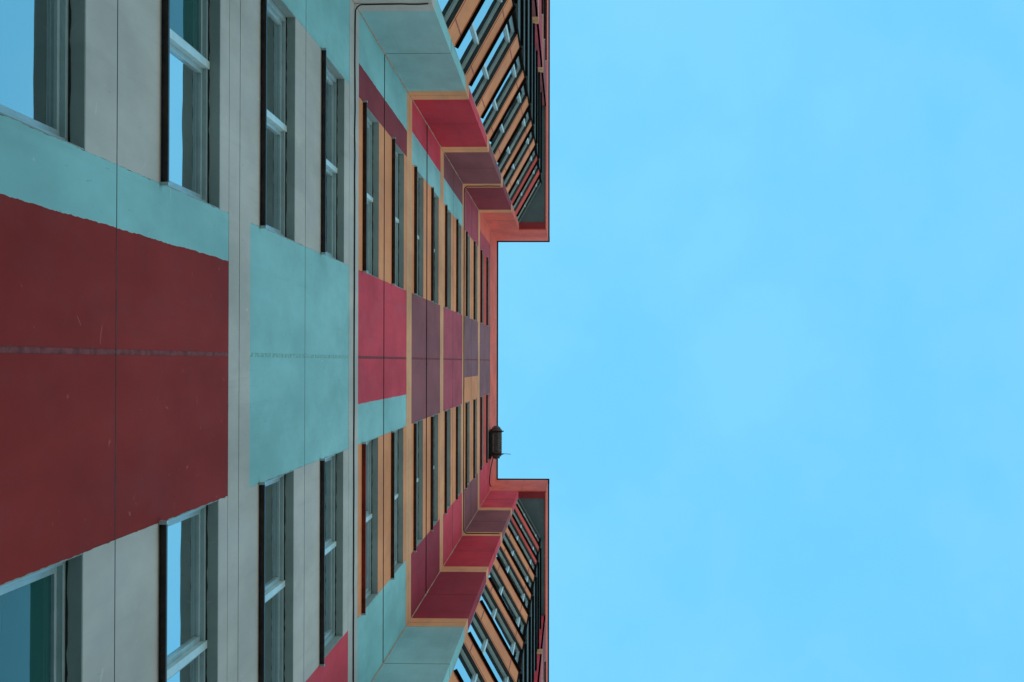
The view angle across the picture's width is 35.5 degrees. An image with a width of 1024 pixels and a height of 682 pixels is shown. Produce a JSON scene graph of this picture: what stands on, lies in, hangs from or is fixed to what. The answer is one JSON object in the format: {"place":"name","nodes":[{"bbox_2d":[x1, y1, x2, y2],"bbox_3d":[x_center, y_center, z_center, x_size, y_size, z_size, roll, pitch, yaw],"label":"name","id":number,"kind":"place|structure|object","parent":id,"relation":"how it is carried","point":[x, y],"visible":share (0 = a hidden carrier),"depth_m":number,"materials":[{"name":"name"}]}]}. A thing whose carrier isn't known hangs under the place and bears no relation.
{"place":"outdoors","nodes":[
{"label":"outdoors","id":0,"kind":"place"},
{"bbox_2d":[490,0,1023,681],"label":"sky","id":1,"kind":"structure","parent":0,"point":[761,359],"materials":[{"name":"blue"}]},
{"label":"ground","id":2,"kind":"structure","parent":0,"visible":0},
{"bbox_2d":[0,0,549,681],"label":"apartment building","id":3,"kind":"structure","parent":2,"relation":"on","point":[176,340],"depth_m":13.03,"materials":[{"name":"teal paint"}]},
{"bbox_2d":[0,553,82,681],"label":"window","id":4,"kind":"structure","parent":3,"relation":"in","point":[41,610],"depth_m":8.02,"materials":[{"name":"glass"}]},
{"bbox_2d":[0,0,85,150],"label":"window","id":5,"kind":"structure","parent":3,"relation":"in","point":[42,42],"depth_m":8.03,"materials":[{"name":"glass"}]},
{"bbox_2d":[159,500,217,681],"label":"window","id":6,"kind":"structure","parent":3,"relation":"in","point":[188,541],"depth_m":11.08,"materials":[{"name":"glass"}]},
{"bbox_2d":[160,0,219,208],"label":"window","id":7,"kind":"structure","parent":3,"relation":"in","point":[190,72],"depth_m":11.12,"materials":[{"name":"glass"}]},
{"bbox_2d":[258,470,293,681],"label":"window","id":8,"kind":"structure","parent":3,"relation":"in","point":[276,495],"depth_m":14.36,"materials":[{"name":"glass"}]},
{"bbox_2d":[260,0,294,240],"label":"window","id":9,"kind":"structure","parent":3,"relation":"in","point":[277,137],"depth_m":14.38,"materials":[{"name":"glass"}]},
{"bbox_2d":[319,451,342,666],"bbox_3d":[-1.991,2.227,16.856,0.293,1.677,2.079,0,-91,2],"label":"window","id":10,"kind":"structure","parent":3,"relation":"in","point":[331,467],"depth_m":17.60,"materials":[{"name":"glass"}]},
{"bbox_2d":[320,48,343,262],"bbox_3d":[-1.984,-1.897,16.909,0.293,1.677,2.079,0,-91,2],"label":"window","id":11,"kind":"structure","parent":3,"relation":"in","point":[332,82],"depth_m":17.65,"materials":[{"name":"glass"}]},
{"bbox_2d":[361,437,377,614],"bbox_3d":[-1.875,2.269,20.083,0.293,1.657,2.079,0,-91,2],"label":"window","id":12,"kind":"structure","parent":3,"relation":"in","point":[369,448],"depth_m":20.85,"materials":[{"name":"glass"}]},
{"bbox_2d":[362,100,378,277],"bbox_3d":[-1.868,-1.855,20.137,0.293,1.657,2.079,0,-91,2],"label":"window","id":13,"kind":"structure","parent":3,"relation":"in","point":[370,123],"depth_m":20.91,"materials":[{"name":"glass"}]},
{"bbox_2d":[353,3,427,681],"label":"cable","id":14,"kind":"object","parent":3,"relation":"attached to","point":[354,297],"visible":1,"depth_m":18.50,"materials":[{"name":"black"}]},
{"bbox_2d":[391,428,402,579],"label":"window","id":15,"kind":"structure","parent":3,"relation":"in","point":[396,435],"depth_m":24.04,"materials":[{"name":"glass"}]},
{"bbox_2d":[391,137,403,289],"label":"window","id":16,"kind":"structure","parent":3,"relation":"in","point":[397,155],"depth_m":24.09,"materials":[{"name":"glass"}]},
{"bbox_2d":[413,419,422,551],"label":"window","id":17,"kind":"structure","parent":3,"relation":"in","point":[418,426],"depth_m":27.28,"materials":[{"name":"glass"}]},
{"bbox_2d":[414,165,422,297],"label":"window","id":18,"kind":"structure","parent":3,"relation":"in","point":[418,179],"depth_m":27.33,"materials":[{"name":"glass"}]},
{"bbox_2d":[431,414,437,530],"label":"window","id":19,"kind":"structure","parent":3,"relation":"in","point":[434,418],"depth_m":30.46,"materials":[{"name":"glass"}]},
{"bbox_2d":[431,187,438,303],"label":"window","id":20,"kind":"structure","parent":3,"relation":"in","point":[434,198],"depth_m":30.51,"materials":[{"name":"glass"}]},
{"bbox_2d":[444,408,450,513],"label":"window","id":21,"kind":"structure","parent":3,"relation":"in","point":[447,412],"depth_m":33.66,"materials":[{"name":"glass"}]},
{"bbox_2d":[445,204,450,309],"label":"window","id":22,"kind":"structure","parent":3,"relation":"in","point":[447,213],"depth_m":33.71,"materials":[{"name":"glass"}]},
{"bbox_2d":[437,0,463,28],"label":"window","id":23,"kind":"structure","parent":3,"relation":"in","point":[449,9],"depth_m":20.88,"materials":[{"name":"glass"}]},
{"bbox_2d":[456,219,460,313],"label":"window","id":24,"kind":"structure","parent":3,"relation":"in","point":[458,227],"depth_m":36.46,"materials":[{"name":"glass"}]},
{"bbox_2d":[456,405,460,499],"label":"window","id":25,"kind":"structure","parent":3,"relation":"in","point":[458,408],"depth_m":36.83,"materials":[{"name":"glass"}]},
{"bbox_2d":[465,401,469,488],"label":"window","id":26,"kind":"structure","parent":3,"relation":"in","point":[467,405],"depth_m":38.46,"materials":[{"name":"glass"}]},
{"bbox_2d":[466,231,469,317],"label":"window","id":27,"kind":"structure","parent":3,"relation":"in","point":[467,236],"depth_m":38.51,"materials":[{"name":"metal"}]},
{"bbox_2d":[453,642,484,681],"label":"window","id":28,"kind":"structure","parent":3,"relation":"in","point":[465,668],"depth_m":23.87,"materials":[{"name":"glass"}]},
{"bbox_2d":[473,398,476,478],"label":"window","id":29,"kind":"structure","parent":3,"relation":"in","point":[474,400],"depth_m":41.62,"materials":[{"name":"glass"}]},
{"bbox_2d":[474,241,476,320],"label":"window","id":30,"kind":"structure","parent":3,"relation":"in","point":[475,246],"depth_m":41.66,"materials":[{"name":"metal"}]},
{"bbox_2d":[454,0,506,75],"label":"window","id":31,"kind":"structure","parent":3,"relation":"in","point":[486,13],"depth_m":23.86,"materials":[{"name":"glass"}]},
{"bbox_2d":[463,186,499,533],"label":"ledge trim","id":32,"kind":"structure","parent":3,"relation":"attached to","point":[463,365],"depth_m":37.67,"materials":[{"name":"paint"}]},
{"bbox_2d":[480,396,482,470],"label":"window","id":33,"kind":"structure","parent":3,"relation":"in","point":[481,397],"depth_m":44.84,"materials":[{"name":"glass"}]},
{"bbox_2d":[480,249,483,323],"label":"window","id":34,"kind":"structure","parent":3,"relation":"in","point":[482,255],"depth_m":46.50,"materials":[{"name":"glass"}]},
{"bbox_2d":[486,257,488,325],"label":"window","id":35,"kind":"structure","parent":3,"relation":"in","point":[487,261],"depth_m":48.06,"materials":[{"name":"glass"}]},
{"bbox_2d":[486,394,488,462],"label":"window","id":36,"kind":"structure","parent":3,"relation":"in","point":[487,395],"depth_m":48.00,"materials":[{"name":"glass"}]},
{"bbox_2d":[467,612,513,681],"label":"window","id":37,"kind":"structure","parent":3,"relation":"in","point":[480,638],"depth_m":26.82,"materials":[{"name":"glass"}]},
{"bbox_2d":[468,6,516,106],"bbox_3d":[-0.377,-4.681,26.241,0.295,2.183,1.445,29,-90,2],"label":"window","id":38,"kind":"structure","parent":3,"relation":"in","point":[506,35],"depth_m":26.80,"materials":[{"name":"glass"}]},
{"bbox_2d":[489,426,510,486],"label":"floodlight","id":39,"kind":"object","parent":3,"relation":"attached to","point":[495,432],"visible":0.99,"depth_m":50.70,"materials":[{"name":"black metal"}]},
{"bbox_2d":[479,584,521,671],"bbox_3d":[-0.272,5.301,29.475,0.295,2.213,1.445,-29,-92,1],"label":"window","id":40,"kind":"structure","parent":3,"relation":"in","point":[490,606],"depth_m":30.12,"materials":[{"name":"glass"}]},
{"bbox_2d":[480,48,522,134],"bbox_3d":[-0.256,-4.637,29.604,0.295,2.213,1.445,29,-90,2],"label":"window","id":41,"kind":"structure","parent":3,"relation":"in","point":[513,72],"depth_m":30.25,"materials":[{"name":"glass"}]},
{"bbox_2d":[488,565,525,641],"bbox_3d":[-0.164,5.340,32.488,0.295,2.183,1.445,-29,-92,1],"label":"window","id":42,"kind":"structure","parent":3,"relation":"in","point":[495,579],"depth_m":33.22,"materials":[{"name":"glass"}]},
{"bbox_2d":[489,78,526,154],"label":"window","id":43,"kind":"structure","parent":3,"relation":"in","point":[518,99],"depth_m":33.33,"materials":[{"name":"glass"}]},
{"bbox_2d":[496,546,529,614],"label":"window","id":44,"kind":"structure","parent":3,"relation":"in","point":[501,557],"depth_m":36.66,"materials":[{"name":"glass"}]},
{"bbox_2d":[497,105,530,173],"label":"window","id":45,"kind":"structure","parent":3,"relation":"in","point":[524,122],"depth_m":36.79,"materials":[{"name":"glass"}]},
{"bbox_2d":[512,0,517,31],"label":"window","id":46,"kind":"structure","parent":3,"relation":"in","point":[515,1],"depth_m":27.32,"materials":[{"name":"metal"}]},
{"bbox_2d":[502,532,532,593],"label":"window","id":47,"kind":"structure","parent":3,"relation":"in","point":[506,541],"depth_m":39.78,"materials":[{"name":"glass"}]},
{"bbox_2d":[502,126,533,186],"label":"window","id":48,"kind":"structure","parent":3,"relation":"in","point":[528,139],"depth_m":39.88,"materials":[{"name":"glass"}]},
{"bbox_2d":[517,651,522,681],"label":"window","id":49,"kind":"structure","parent":3,"relation":"in","point":[521,672],"depth_m":30.54,"materials":[{"name":"glass"}]},
{"bbox_2d":[518,0,523,67],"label":"window","id":50,"kind":"structure","parent":3,"relation":"in","point":[521,1],"depth_m":28.53,"materials":[{"name":"metal"}]},
{"bbox_2d":[507,519,535,574],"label":"window","id":51,"kind":"structure","parent":3,"relation":"in","point":[511,527],"depth_m":43.22,"materials":[{"name":"glass"}]},
{"bbox_2d":[508,145,536,200],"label":"window","id":52,"kind":"structure","parent":3,"relation":"in","point":[532,156],"depth_m":43.31,"materials":[{"name":"glass"}]},
{"bbox_2d":[522,627,526,681],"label":"window","id":53,"kind":"structure","parent":3,"relation":"in","point":[525,646],"depth_m":31.39,"materials":[{"name":"metal"}]},
{"bbox_2d":[512,509,537,560],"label":"window","id":54,"kind":"structure","parent":3,"relation":"in","point":[515,516],"depth_m":46.30,"materials":[{"name":"glass"}]},
{"bbox_2d":[523,0,527,92],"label":"window","id":55,"kind":"structure","parent":3,"relation":"in","point":[526,1],"depth_m":31.55,"materials":[{"name":"metal"}]},
{"bbox_2d":[512,160,538,211],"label":"window","id":56,"kind":"structure","parent":3,"relation":"in","point":[533,172],"depth_m":46.44,"materials":[{"name":"glass"}]},
{"bbox_2d":[516,174,540,221],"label":"window","id":57,"kind":"structure","parent":3,"relation":"in","point":[537,182],"depth_m":49.82,"materials":[{"name":"glass"}]},
{"bbox_2d":[516,499,540,546],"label":"window","id":58,"kind":"structure","parent":3,"relation":"in","point":[518,504],"depth_m":49.69,"materials":[{"name":"glass"}]},
{"bbox_2d":[527,604,530,681],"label":"window","id":59,"kind":"structure","parent":3,"relation":"in","point":[529,629],"depth_m":34.74,"materials":[{"name":"metal"}]},
{"bbox_2d":[528,0,531,116],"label":"window","id":60,"kind":"structure","parent":3,"relation":"in","point":[530,1],"depth_m":34.90,"materials":[{"name":"glass"}]},
{"bbox_2d":[530,587,533,681],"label":"window","id":61,"kind":"structure","parent":3,"relation":"in","point":[530,587],"depth_m":37.78,"materials":[{"name":"metal"}]},
{"bbox_2d":[531,23,534,134],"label":"window","id":62,"kind":"structure","parent":3,"relation":"in","point":[533,23],"depth_m":37.95,"materials":[{"name":"metal"}]},
{"bbox_2d":[534,51,537,152],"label":"window","id":63,"kind":"structure","parent":3,"relation":"in","point":[536,51],"depth_m":41.29,"materials":[{"name":"glass"}]},
{"bbox_2d":[535,570,536,670],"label":"window","id":64,"kind":"structure","parent":3,"relation":"in","point":[536,570],"depth_m":41.12,"materials":[{"name":"metal"}]},
{"bbox_2d":[536,553,538,648],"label":"window","id":65,"kind":"structure","parent":3,"relation":"in","point":[536,553],"depth_m":44.17,"materials":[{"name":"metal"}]},
{"bbox_2d":[538,72,539,159],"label":"window","id":66,"kind":"structure","parent":3,"relation":"in","point":[538,72],"depth_m":44.34,"materials":[{"name":"metal"}]},
{"bbox_2d":[538,541,540,628],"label":"window","id":67,"kind":"structure","parent":3,"relation":"in","point":[538,541],"depth_m":47.51,"materials":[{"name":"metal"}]},
{"bbox_2d":[540,92,541,172],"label":"window","id":68,"kind":"structure","parent":3,"relation":"in","point":[540,92],"depth_m":47.69,"materials":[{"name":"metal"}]},
{"bbox_2d":[541,0,542,14],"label":"window","id":69,"kind":"structure","parent":3,"relation":"in","point":[541,0],"depth_m":41.69,"materials":[{"name":"metal"}]},
{"bbox_2d":[543,0,544,39],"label":"window","id":70,"kind":"structure","parent":3,"relation":"in","point":[544,0],"depth_m":44.93,"materials":[{"name":"metal"}]},
{"bbox_2d":[544,659,545,681],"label":"window","id":71,"kind":"structure","parent":3,"relation":"in","point":[544,659],"depth_m":47.84,"materials":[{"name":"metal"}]},
{"bbox_2d":[545,0,546,63],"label":"window","id":72,"kind":"structure","parent":3,"relation":"in","point":[545,0],"depth_m":48.09,"materials":[{"name":"metal"}]}
]}

